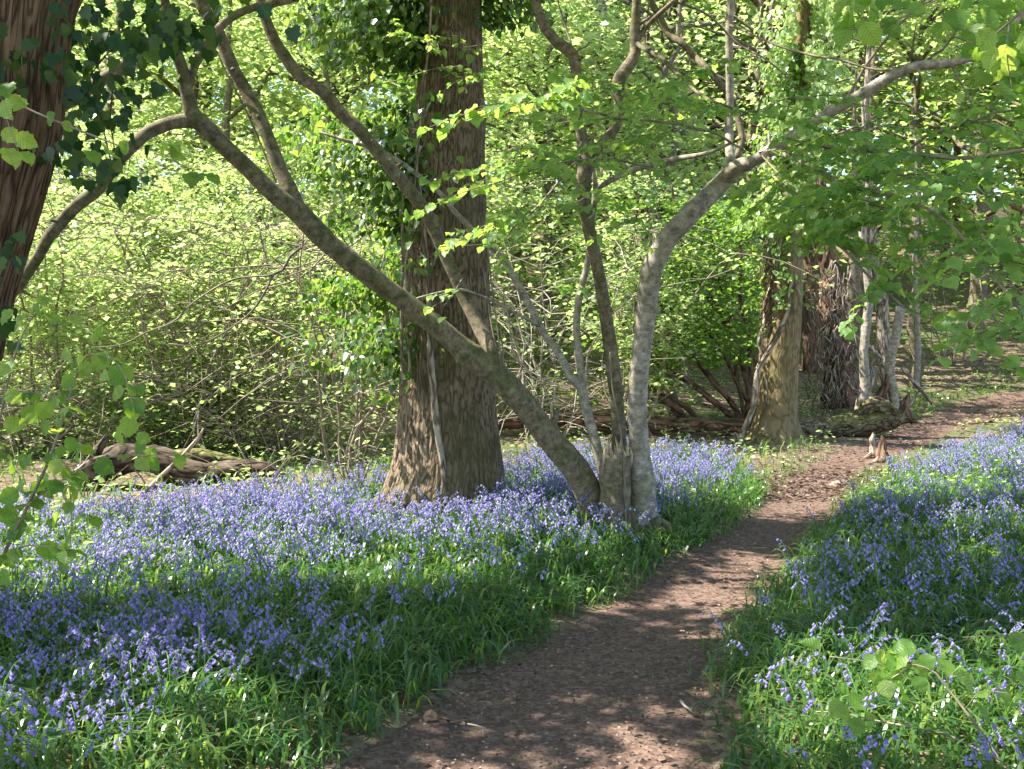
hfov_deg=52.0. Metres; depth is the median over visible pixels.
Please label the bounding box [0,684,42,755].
bluebell
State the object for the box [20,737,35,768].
bluebell
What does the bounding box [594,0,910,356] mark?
woodland tree
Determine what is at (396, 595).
bluebell
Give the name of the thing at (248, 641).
bluebell
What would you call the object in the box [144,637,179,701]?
bluebell
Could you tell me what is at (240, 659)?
bluebell
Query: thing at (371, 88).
sky
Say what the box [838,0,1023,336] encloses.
woodland tree
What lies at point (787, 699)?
bluebell
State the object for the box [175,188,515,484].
hazel shrub
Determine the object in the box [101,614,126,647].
bluebell
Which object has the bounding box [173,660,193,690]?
bluebell
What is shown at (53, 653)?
bluebell
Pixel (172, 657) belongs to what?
bluebell
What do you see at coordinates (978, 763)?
bluebell
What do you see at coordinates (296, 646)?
bluebell
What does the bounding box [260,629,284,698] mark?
bluebell
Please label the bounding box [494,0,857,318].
woodland tree
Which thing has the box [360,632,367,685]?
bluebell
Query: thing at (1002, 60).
overhanging branch
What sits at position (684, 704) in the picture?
stick
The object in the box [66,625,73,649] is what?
bluebell
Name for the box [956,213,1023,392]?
hazel shrub
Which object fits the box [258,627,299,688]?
bluebell
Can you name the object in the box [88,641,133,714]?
bluebell
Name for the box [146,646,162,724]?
bluebell
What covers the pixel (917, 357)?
sapling
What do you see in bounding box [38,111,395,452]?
hazel shrub
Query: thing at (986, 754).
bluebell
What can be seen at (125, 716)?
bluebell
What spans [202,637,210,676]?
bluebell
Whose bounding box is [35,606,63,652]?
bluebell
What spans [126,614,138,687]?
bluebell
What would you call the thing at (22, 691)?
bluebell
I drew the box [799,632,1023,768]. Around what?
hazel sapling
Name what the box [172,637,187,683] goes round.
bluebell
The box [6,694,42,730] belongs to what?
bluebell
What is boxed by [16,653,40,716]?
bluebell
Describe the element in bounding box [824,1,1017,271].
woodland tree
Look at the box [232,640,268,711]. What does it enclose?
bluebell
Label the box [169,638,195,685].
bluebell
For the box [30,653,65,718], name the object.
bluebell
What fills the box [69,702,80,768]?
bluebell
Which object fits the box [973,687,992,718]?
bluebell
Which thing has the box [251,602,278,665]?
bluebell
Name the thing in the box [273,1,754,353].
woodland tree
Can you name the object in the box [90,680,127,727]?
bluebell
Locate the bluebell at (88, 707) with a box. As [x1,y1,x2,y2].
[77,705,110,760]
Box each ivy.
[0,0,300,352]
[251,0,553,488]
[732,0,854,441]
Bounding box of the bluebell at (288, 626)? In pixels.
[267,625,299,655]
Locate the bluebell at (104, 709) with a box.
[83,698,124,768]
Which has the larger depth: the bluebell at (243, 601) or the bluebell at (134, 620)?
the bluebell at (243, 601)
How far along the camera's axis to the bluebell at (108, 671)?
4.06 m
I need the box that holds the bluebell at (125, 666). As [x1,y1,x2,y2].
[109,652,137,703]
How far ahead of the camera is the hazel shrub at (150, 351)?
13.18 m
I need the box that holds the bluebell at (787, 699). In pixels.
[759,675,809,768]
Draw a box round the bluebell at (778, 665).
[764,656,796,729]
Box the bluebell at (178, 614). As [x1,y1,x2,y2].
[154,612,179,643]
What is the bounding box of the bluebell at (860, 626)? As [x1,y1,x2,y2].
[852,616,875,661]
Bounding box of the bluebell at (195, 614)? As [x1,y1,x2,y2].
[190,611,199,633]
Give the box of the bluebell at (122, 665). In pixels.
[117,651,129,725]
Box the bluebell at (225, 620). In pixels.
[223,610,231,649]
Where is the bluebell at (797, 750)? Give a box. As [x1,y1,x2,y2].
[788,747,808,768]
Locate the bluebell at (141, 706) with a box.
[124,702,153,726]
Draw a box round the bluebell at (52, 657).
[27,645,68,705]
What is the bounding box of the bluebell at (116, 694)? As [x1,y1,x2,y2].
[110,687,119,728]
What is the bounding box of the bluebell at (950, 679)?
[941,675,952,705]
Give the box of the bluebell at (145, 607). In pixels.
[130,599,150,650]
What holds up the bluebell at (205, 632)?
on the ground at (356, 741)
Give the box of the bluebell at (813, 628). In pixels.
[810,622,821,665]
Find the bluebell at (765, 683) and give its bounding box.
[754,674,767,726]
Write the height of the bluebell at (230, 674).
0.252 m
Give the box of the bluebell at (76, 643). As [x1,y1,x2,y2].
[52,634,91,667]
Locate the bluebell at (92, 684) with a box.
[76,673,116,734]
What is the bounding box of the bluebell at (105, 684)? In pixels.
[94,674,109,727]
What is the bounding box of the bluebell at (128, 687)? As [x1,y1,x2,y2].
[110,679,147,725]
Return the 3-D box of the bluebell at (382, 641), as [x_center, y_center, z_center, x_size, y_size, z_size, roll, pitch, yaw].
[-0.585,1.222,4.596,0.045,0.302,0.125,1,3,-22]
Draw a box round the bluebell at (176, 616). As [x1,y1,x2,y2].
[149,610,190,688]
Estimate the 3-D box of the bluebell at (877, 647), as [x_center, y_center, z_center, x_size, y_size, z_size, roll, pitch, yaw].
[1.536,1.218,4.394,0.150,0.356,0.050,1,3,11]
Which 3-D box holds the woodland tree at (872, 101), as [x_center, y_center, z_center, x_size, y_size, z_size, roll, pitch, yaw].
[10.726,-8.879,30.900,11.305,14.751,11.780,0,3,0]
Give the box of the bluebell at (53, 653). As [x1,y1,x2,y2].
[51,640,61,675]
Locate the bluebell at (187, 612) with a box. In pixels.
[173,606,203,633]
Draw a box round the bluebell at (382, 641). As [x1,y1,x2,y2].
[373,628,384,687]
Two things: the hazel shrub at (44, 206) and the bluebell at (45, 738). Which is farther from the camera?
the hazel shrub at (44, 206)
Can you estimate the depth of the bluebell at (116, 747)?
3.50 m
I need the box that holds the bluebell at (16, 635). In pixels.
[13,622,26,672]
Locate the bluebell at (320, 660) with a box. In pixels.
[317,657,325,710]
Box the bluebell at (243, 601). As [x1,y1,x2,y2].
[231,592,252,634]
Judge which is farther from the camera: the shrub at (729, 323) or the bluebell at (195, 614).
the shrub at (729, 323)
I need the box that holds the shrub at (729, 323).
[569,185,775,419]
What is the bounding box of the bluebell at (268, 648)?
[259,631,284,688]
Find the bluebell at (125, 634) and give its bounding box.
[120,627,131,651]
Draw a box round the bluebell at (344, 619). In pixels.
[320,613,363,673]
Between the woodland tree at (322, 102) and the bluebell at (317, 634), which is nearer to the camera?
the bluebell at (317, 634)
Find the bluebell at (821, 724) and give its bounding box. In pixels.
[817,704,849,757]
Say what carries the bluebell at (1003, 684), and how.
on the ground at (356, 741)
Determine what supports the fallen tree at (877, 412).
on the ground at (356, 741)
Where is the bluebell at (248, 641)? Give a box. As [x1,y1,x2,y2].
[238,630,263,683]
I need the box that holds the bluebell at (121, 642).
[112,634,126,711]
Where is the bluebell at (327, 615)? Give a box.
[315,600,342,683]
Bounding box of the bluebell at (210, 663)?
[193,650,230,716]
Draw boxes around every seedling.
[36,456,142,517]
[176,440,305,499]
[307,437,392,485]
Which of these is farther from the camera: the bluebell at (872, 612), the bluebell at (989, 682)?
the bluebell at (872, 612)
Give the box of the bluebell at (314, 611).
[301,605,325,657]
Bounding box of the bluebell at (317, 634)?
[297,632,326,662]
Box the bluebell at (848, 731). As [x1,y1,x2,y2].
[841,725,852,768]
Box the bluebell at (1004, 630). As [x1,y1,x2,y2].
[985,619,1015,667]
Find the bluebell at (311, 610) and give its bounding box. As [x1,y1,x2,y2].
[304,590,322,646]
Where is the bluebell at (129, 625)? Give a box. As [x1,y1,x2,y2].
[125,617,138,658]
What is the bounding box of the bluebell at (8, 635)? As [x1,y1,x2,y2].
[5,629,16,647]
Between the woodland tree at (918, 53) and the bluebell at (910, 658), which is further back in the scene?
the woodland tree at (918, 53)
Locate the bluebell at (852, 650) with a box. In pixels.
[832,633,853,686]
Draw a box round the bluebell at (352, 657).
[335,646,365,684]
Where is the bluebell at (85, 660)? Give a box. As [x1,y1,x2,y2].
[76,656,96,672]
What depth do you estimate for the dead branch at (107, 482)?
10.55 m
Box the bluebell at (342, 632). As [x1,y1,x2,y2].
[326,622,356,656]
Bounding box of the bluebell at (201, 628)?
[196,608,205,669]
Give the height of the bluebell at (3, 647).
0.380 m
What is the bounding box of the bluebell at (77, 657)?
[73,638,89,690]
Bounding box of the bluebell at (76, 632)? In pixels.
[65,629,103,685]
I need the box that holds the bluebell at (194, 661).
[178,647,201,670]
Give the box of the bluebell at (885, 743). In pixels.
[869,733,906,768]
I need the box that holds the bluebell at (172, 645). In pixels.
[147,635,193,689]
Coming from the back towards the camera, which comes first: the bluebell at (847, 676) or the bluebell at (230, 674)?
the bluebell at (230, 674)
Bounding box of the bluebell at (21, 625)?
[14,610,29,681]
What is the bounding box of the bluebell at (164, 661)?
[161,651,172,718]
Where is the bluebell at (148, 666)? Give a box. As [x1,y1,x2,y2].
[143,650,155,732]
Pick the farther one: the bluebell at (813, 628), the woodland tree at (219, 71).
the woodland tree at (219, 71)
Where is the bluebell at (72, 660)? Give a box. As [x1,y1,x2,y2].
[53,653,89,682]
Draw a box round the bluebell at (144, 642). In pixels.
[131,628,158,708]
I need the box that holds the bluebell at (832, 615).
[819,605,847,635]
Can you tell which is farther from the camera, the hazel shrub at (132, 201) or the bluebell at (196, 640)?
the hazel shrub at (132, 201)
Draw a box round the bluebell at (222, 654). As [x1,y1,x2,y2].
[203,644,242,730]
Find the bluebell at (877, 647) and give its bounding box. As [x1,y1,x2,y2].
[860,635,897,689]
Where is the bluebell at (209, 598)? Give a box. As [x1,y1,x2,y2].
[194,588,212,637]
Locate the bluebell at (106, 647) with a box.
[95,637,121,683]
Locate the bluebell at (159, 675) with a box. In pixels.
[152,667,167,719]
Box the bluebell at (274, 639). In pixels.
[268,636,282,667]
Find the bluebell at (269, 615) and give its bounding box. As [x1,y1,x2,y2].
[253,606,278,662]
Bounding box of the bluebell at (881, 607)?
[878,602,893,634]
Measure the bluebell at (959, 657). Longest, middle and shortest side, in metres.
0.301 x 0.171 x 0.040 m
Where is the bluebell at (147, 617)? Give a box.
[133,609,162,657]
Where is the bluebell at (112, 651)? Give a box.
[105,650,127,670]
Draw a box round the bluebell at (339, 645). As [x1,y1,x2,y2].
[335,626,347,676]
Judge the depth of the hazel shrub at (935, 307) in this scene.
26.91 m
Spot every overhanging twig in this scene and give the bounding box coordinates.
[0,81,135,169]
[153,142,219,188]
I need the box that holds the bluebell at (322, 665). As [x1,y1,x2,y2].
[306,661,349,721]
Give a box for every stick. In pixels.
[467,723,485,728]
[679,699,692,710]
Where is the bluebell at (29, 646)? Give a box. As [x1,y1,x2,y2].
[19,644,49,684]
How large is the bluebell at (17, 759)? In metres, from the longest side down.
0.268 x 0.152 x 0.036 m
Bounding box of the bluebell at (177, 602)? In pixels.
[171,601,181,644]
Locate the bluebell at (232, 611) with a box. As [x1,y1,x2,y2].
[229,610,238,646]
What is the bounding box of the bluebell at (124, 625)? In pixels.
[108,618,135,666]
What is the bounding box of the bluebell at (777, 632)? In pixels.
[772,624,783,644]
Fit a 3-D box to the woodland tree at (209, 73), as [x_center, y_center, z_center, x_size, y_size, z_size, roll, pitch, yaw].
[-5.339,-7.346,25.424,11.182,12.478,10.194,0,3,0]
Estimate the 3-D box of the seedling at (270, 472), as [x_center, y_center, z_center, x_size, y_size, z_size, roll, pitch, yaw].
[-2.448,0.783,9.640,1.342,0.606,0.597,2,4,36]
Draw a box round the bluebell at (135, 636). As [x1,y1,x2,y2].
[123,633,156,675]
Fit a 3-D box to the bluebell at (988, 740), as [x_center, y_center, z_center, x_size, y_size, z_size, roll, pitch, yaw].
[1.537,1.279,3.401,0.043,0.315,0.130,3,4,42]
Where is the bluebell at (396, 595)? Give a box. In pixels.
[389,585,410,632]
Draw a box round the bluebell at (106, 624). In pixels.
[97,622,132,665]
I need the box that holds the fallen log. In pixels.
[62,434,293,490]
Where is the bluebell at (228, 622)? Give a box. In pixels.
[218,610,247,645]
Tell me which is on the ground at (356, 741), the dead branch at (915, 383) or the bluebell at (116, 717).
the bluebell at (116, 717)
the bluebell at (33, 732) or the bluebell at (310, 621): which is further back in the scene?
the bluebell at (310, 621)
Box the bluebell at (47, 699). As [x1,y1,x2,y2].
[44,697,56,725]
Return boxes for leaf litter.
[0,265,1023,768]
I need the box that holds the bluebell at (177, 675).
[166,648,189,749]
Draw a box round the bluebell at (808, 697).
[796,680,814,750]
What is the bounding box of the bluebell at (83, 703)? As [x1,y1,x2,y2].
[69,699,101,742]
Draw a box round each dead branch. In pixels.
[75,439,106,469]
[90,481,109,494]
[131,411,203,491]
[854,334,883,360]
[900,367,933,404]
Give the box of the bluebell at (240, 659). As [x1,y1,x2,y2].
[220,649,252,691]
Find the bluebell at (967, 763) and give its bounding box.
[963,742,995,768]
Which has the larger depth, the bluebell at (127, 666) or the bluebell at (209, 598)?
the bluebell at (209, 598)
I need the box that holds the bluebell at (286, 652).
[284,650,291,681]
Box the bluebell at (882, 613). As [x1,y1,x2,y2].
[870,609,885,645]
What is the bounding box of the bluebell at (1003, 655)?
[997,649,1005,678]
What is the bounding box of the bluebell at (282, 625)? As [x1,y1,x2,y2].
[278,617,299,651]
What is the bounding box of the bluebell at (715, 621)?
[699,612,734,677]
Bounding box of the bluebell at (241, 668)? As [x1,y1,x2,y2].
[236,658,245,689]
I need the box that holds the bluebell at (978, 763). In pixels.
[963,753,986,768]
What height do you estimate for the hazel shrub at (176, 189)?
4.853 m
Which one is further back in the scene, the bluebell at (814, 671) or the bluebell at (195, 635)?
the bluebell at (195, 635)
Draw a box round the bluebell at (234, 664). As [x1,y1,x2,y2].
[224,652,235,677]
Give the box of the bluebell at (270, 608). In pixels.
[266,604,274,646]
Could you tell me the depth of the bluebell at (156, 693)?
3.67 m
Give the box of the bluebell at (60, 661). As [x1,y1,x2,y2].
[52,649,78,702]
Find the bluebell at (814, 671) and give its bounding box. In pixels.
[808,665,819,682]
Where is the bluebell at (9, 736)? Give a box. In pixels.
[5,728,16,768]
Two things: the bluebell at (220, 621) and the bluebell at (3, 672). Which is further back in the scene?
the bluebell at (220, 621)
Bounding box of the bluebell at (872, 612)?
[868,603,887,642]
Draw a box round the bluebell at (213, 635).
[209,632,216,657]
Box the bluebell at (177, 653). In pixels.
[163,650,183,719]
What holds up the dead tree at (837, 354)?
on the ground at (356, 741)
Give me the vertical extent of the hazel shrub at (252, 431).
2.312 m
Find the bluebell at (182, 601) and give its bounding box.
[169,595,198,619]
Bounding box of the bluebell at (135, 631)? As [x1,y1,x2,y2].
[129,630,149,676]
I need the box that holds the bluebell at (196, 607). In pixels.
[187,604,203,627]
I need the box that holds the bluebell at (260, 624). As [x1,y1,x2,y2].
[232,619,273,686]
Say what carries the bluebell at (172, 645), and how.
on the ground at (356, 741)
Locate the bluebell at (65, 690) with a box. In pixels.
[52,667,94,720]
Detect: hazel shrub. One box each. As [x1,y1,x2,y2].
[0,107,234,415]
[0,185,254,451]
[0,190,122,427]
[0,307,222,468]
[3,339,345,458]
[26,191,374,449]
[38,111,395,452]
[45,114,325,429]
[61,178,399,458]
[73,139,401,432]
[106,319,398,464]
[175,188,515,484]
[372,184,739,462]
[485,102,696,414]
[532,174,846,436]
[873,218,1023,360]
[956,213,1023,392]
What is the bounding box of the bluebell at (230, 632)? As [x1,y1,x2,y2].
[220,627,240,648]
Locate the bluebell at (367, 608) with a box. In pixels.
[366,587,375,639]
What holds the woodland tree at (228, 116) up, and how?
on the ground at (356, 741)
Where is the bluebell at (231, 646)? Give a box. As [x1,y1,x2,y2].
[213,638,237,682]
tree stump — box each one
[862,432,877,458]
[872,435,892,462]
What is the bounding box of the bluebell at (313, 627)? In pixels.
[306,611,331,685]
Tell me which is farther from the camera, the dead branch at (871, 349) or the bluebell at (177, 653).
the dead branch at (871, 349)
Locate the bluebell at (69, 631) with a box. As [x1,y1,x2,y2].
[62,622,91,669]
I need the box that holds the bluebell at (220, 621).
[208,613,236,654]
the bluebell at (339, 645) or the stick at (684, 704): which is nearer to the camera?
the stick at (684, 704)
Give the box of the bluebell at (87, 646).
[84,642,95,664]
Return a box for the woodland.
[44,0,1016,233]
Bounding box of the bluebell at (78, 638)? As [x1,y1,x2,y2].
[75,619,86,661]
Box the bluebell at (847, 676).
[837,662,857,692]
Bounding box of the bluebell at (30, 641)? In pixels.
[20,637,33,659]
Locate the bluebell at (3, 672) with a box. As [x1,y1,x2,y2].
[0,662,16,692]
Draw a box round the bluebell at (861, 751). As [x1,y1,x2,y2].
[843,733,869,766]
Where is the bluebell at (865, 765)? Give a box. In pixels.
[861,760,872,768]
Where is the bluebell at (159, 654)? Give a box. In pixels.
[142,646,171,670]
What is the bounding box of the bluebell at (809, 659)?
[791,651,825,703]
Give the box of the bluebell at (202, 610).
[195,602,204,678]
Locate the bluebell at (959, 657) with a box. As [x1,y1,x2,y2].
[939,649,976,684]
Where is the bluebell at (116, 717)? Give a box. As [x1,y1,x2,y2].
[111,715,124,766]
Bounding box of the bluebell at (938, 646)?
[927,639,940,690]
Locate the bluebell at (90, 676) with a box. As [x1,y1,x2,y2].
[79,661,93,729]
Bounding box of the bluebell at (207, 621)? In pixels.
[192,620,209,676]
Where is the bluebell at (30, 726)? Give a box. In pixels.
[10,719,50,768]
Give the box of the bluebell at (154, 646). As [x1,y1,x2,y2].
[141,640,157,652]
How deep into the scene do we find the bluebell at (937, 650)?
4.22 m
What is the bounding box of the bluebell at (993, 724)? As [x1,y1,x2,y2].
[979,718,997,768]
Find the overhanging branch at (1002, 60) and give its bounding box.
[817,0,1023,114]
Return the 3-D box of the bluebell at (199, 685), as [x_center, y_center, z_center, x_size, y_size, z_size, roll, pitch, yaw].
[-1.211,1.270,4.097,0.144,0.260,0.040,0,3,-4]
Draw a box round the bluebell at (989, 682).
[968,667,1010,754]
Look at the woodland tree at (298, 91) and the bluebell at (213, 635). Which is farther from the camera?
the woodland tree at (298, 91)
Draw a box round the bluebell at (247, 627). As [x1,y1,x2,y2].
[237,619,262,645]
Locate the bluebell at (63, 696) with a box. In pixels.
[57,692,74,764]
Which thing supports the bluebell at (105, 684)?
on the ground at (356, 741)
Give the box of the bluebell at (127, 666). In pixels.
[115,654,142,705]
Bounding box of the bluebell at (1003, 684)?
[974,680,1021,738]
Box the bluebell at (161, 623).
[140,609,170,663]
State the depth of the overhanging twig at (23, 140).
3.12 m
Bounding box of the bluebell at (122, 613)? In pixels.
[118,612,127,632]
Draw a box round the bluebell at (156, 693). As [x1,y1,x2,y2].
[147,686,165,756]
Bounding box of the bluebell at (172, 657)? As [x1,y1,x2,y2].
[168,639,183,679]
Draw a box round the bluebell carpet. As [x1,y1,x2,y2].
[0,415,1023,760]
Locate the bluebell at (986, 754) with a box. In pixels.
[970,740,990,768]
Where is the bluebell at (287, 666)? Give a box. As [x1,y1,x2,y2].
[273,659,299,707]
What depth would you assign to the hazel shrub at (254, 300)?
13.06 m
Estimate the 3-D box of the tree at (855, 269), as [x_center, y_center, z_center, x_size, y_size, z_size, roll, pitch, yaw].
[6.764,-2.804,19.380,11.330,6.440,7.200,2,4,33]
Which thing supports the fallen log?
on the ground at (356, 741)
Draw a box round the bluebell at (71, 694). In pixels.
[28,692,81,768]
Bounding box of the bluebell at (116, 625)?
[109,616,119,656]
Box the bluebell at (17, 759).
[1,751,32,768]
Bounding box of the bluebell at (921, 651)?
[915,648,941,694]
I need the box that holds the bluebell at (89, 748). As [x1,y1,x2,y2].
[76,733,111,768]
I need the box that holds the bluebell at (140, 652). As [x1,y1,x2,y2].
[128,651,168,691]
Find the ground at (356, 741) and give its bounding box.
[0,195,1023,768]
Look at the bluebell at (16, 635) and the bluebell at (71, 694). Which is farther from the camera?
the bluebell at (16, 635)
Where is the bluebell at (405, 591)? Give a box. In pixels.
[393,588,413,622]
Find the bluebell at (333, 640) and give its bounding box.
[316,634,341,695]
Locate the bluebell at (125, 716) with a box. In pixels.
[121,693,135,768]
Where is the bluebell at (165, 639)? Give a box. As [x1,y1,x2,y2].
[158,635,174,692]
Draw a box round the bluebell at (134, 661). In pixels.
[124,658,136,734]
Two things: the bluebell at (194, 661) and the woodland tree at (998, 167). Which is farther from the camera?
the woodland tree at (998, 167)
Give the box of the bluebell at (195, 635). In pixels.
[180,630,202,649]
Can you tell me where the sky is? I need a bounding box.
[56,2,1015,202]
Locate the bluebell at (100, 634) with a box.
[93,619,104,677]
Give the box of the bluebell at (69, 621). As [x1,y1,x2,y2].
[55,618,88,656]
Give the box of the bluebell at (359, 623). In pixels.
[349,620,369,648]
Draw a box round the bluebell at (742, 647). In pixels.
[727,639,756,677]
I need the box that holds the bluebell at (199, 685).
[183,677,219,727]
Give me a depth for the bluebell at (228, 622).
4.92 m
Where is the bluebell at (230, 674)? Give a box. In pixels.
[218,669,237,692]
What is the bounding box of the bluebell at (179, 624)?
[157,623,186,654]
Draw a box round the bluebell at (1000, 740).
[990,731,1009,768]
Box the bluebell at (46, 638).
[37,635,58,667]
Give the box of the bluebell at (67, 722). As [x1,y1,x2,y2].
[47,705,76,767]
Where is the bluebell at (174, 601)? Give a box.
[163,590,175,640]
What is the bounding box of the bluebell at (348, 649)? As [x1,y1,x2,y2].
[347,641,356,706]
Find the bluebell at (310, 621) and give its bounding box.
[306,613,313,634]
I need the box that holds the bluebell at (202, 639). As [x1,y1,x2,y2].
[193,622,205,695]
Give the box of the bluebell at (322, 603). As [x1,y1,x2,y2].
[312,602,327,628]
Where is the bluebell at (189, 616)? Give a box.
[181,608,197,636]
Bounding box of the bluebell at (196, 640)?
[183,637,214,690]
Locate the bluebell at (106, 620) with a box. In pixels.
[99,611,117,652]
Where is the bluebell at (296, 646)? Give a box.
[280,632,303,678]
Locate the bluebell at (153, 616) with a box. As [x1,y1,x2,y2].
[150,607,155,637]
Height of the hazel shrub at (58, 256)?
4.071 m
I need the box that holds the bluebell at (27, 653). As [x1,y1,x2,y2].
[24,650,40,688]
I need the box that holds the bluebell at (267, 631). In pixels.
[248,621,272,669]
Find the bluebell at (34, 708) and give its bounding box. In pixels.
[16,701,48,733]
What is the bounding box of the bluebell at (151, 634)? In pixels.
[135,629,169,644]
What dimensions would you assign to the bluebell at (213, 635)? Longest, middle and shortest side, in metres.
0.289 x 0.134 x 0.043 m
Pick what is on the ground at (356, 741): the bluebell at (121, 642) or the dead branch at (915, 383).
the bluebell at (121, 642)
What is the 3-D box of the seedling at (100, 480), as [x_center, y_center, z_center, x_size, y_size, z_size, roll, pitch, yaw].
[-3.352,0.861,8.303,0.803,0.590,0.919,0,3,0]
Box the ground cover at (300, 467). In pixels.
[0,281,1023,582]
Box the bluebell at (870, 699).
[861,690,898,739]
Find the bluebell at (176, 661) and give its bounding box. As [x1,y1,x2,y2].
[165,648,183,679]
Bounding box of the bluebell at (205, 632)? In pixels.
[188,619,212,642]
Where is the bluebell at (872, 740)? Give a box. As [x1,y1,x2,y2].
[857,734,881,768]
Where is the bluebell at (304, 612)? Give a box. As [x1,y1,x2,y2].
[298,602,311,635]
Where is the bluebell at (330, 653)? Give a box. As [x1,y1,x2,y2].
[315,644,332,706]
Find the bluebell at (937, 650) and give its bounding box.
[934,640,943,693]
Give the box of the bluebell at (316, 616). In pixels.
[308,604,332,673]
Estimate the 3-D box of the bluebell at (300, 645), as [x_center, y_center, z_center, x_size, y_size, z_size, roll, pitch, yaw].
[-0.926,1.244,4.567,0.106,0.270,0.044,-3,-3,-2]
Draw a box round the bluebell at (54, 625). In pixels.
[48,616,69,674]
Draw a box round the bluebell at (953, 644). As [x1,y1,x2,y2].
[932,633,963,665]
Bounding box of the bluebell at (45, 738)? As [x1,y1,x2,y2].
[42,725,58,768]
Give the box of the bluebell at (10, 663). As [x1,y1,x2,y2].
[2,662,25,693]
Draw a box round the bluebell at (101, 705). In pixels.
[87,699,115,768]
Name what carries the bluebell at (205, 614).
on the ground at (356, 741)
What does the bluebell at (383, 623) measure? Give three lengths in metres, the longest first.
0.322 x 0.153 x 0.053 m
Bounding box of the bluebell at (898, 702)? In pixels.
[881,697,906,753]
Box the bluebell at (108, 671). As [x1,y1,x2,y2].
[99,663,126,723]
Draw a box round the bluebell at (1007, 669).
[1002,665,1013,698]
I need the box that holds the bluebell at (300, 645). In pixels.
[285,639,310,688]
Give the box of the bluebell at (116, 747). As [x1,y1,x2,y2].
[109,725,138,768]
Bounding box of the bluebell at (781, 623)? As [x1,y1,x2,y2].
[773,622,793,658]
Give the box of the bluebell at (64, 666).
[58,653,65,706]
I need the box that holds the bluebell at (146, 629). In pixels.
[136,618,167,649]
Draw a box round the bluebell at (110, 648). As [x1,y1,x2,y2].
[90,644,123,722]
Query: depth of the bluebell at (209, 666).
4.36 m
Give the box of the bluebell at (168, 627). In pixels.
[163,623,178,664]
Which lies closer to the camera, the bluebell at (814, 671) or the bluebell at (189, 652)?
the bluebell at (814, 671)
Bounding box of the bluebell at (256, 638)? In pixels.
[234,629,268,658]
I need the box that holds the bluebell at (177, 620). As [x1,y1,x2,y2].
[174,616,183,644]
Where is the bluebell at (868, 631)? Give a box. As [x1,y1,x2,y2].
[854,617,889,680]
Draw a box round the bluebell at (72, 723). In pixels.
[54,714,94,768]
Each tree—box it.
[0,0,82,361]
[13,0,382,398]
[16,0,1023,543]
[27,0,188,281]
[46,0,532,385]
[49,3,217,188]
[51,0,339,335]
[55,0,309,256]
[57,0,310,334]
[70,0,318,272]
[75,0,312,250]
[78,0,405,244]
[89,0,484,275]
[135,0,548,407]
[145,0,493,316]
[230,3,415,230]
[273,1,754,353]
[302,0,720,397]
[347,0,627,305]
[350,0,750,337]
[368,0,506,523]
[377,0,892,399]
[385,3,665,184]
[482,0,910,416]
[483,0,772,324]
[484,0,903,386]
[484,2,708,265]
[486,0,664,247]
[486,5,723,261]
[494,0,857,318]
[497,100,926,436]
[500,5,737,231]
[536,0,747,259]
[563,0,887,305]
[573,0,841,269]
[579,0,1017,410]
[583,0,1022,280]
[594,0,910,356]
[609,0,944,237]
[612,0,904,171]
[623,0,923,233]
[652,1,1014,398]
[653,44,997,389]
[666,0,961,372]
[716,0,1023,386]
[737,0,1023,268]
[745,0,812,443]
[786,0,1008,317]
[798,148,888,417]
[814,0,942,196]
[815,9,1022,255]
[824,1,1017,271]
[832,0,1023,275]
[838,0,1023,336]
[845,2,1023,287]
[891,0,1023,152]
[891,74,1019,245]
[897,15,1020,193]
[925,13,1022,198]
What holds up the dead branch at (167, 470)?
on the ground at (356, 741)
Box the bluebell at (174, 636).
[166,629,176,672]
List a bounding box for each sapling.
[0,295,192,585]
[681,135,1010,388]
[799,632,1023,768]
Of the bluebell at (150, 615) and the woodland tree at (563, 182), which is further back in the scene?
the woodland tree at (563, 182)
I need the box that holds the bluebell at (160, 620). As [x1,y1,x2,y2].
[132,616,172,671]
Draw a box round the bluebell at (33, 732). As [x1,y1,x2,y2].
[9,704,49,768]
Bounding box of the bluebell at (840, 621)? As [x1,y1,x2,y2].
[837,620,844,637]
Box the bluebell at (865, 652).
[853,646,876,675]
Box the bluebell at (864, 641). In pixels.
[850,634,879,658]
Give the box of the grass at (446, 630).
[0,366,1023,768]
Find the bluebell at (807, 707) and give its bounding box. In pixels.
[790,698,820,746]
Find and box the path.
[336,388,1023,768]
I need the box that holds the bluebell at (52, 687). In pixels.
[41,678,63,722]
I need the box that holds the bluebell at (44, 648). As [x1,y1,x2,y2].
[32,646,50,698]
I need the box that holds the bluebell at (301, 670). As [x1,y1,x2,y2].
[286,658,315,716]
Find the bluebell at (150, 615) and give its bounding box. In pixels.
[139,609,160,666]
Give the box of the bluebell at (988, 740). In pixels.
[975,733,995,768]
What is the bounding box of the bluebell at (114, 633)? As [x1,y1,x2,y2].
[105,628,120,689]
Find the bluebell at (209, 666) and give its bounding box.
[199,660,219,713]
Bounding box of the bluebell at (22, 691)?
[8,684,25,694]
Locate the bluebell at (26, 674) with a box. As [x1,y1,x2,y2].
[24,652,42,692]
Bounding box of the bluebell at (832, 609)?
[826,601,836,648]
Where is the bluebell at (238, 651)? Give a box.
[236,642,243,676]
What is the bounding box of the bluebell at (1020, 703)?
[1011,701,1023,758]
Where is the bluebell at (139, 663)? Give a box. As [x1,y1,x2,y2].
[132,653,156,707]
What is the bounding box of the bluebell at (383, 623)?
[365,615,402,671]
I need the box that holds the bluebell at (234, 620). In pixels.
[214,610,241,672]
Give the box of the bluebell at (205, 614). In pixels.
[196,611,210,641]
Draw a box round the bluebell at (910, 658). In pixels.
[907,652,914,693]
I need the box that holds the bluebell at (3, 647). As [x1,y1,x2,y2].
[0,635,7,666]

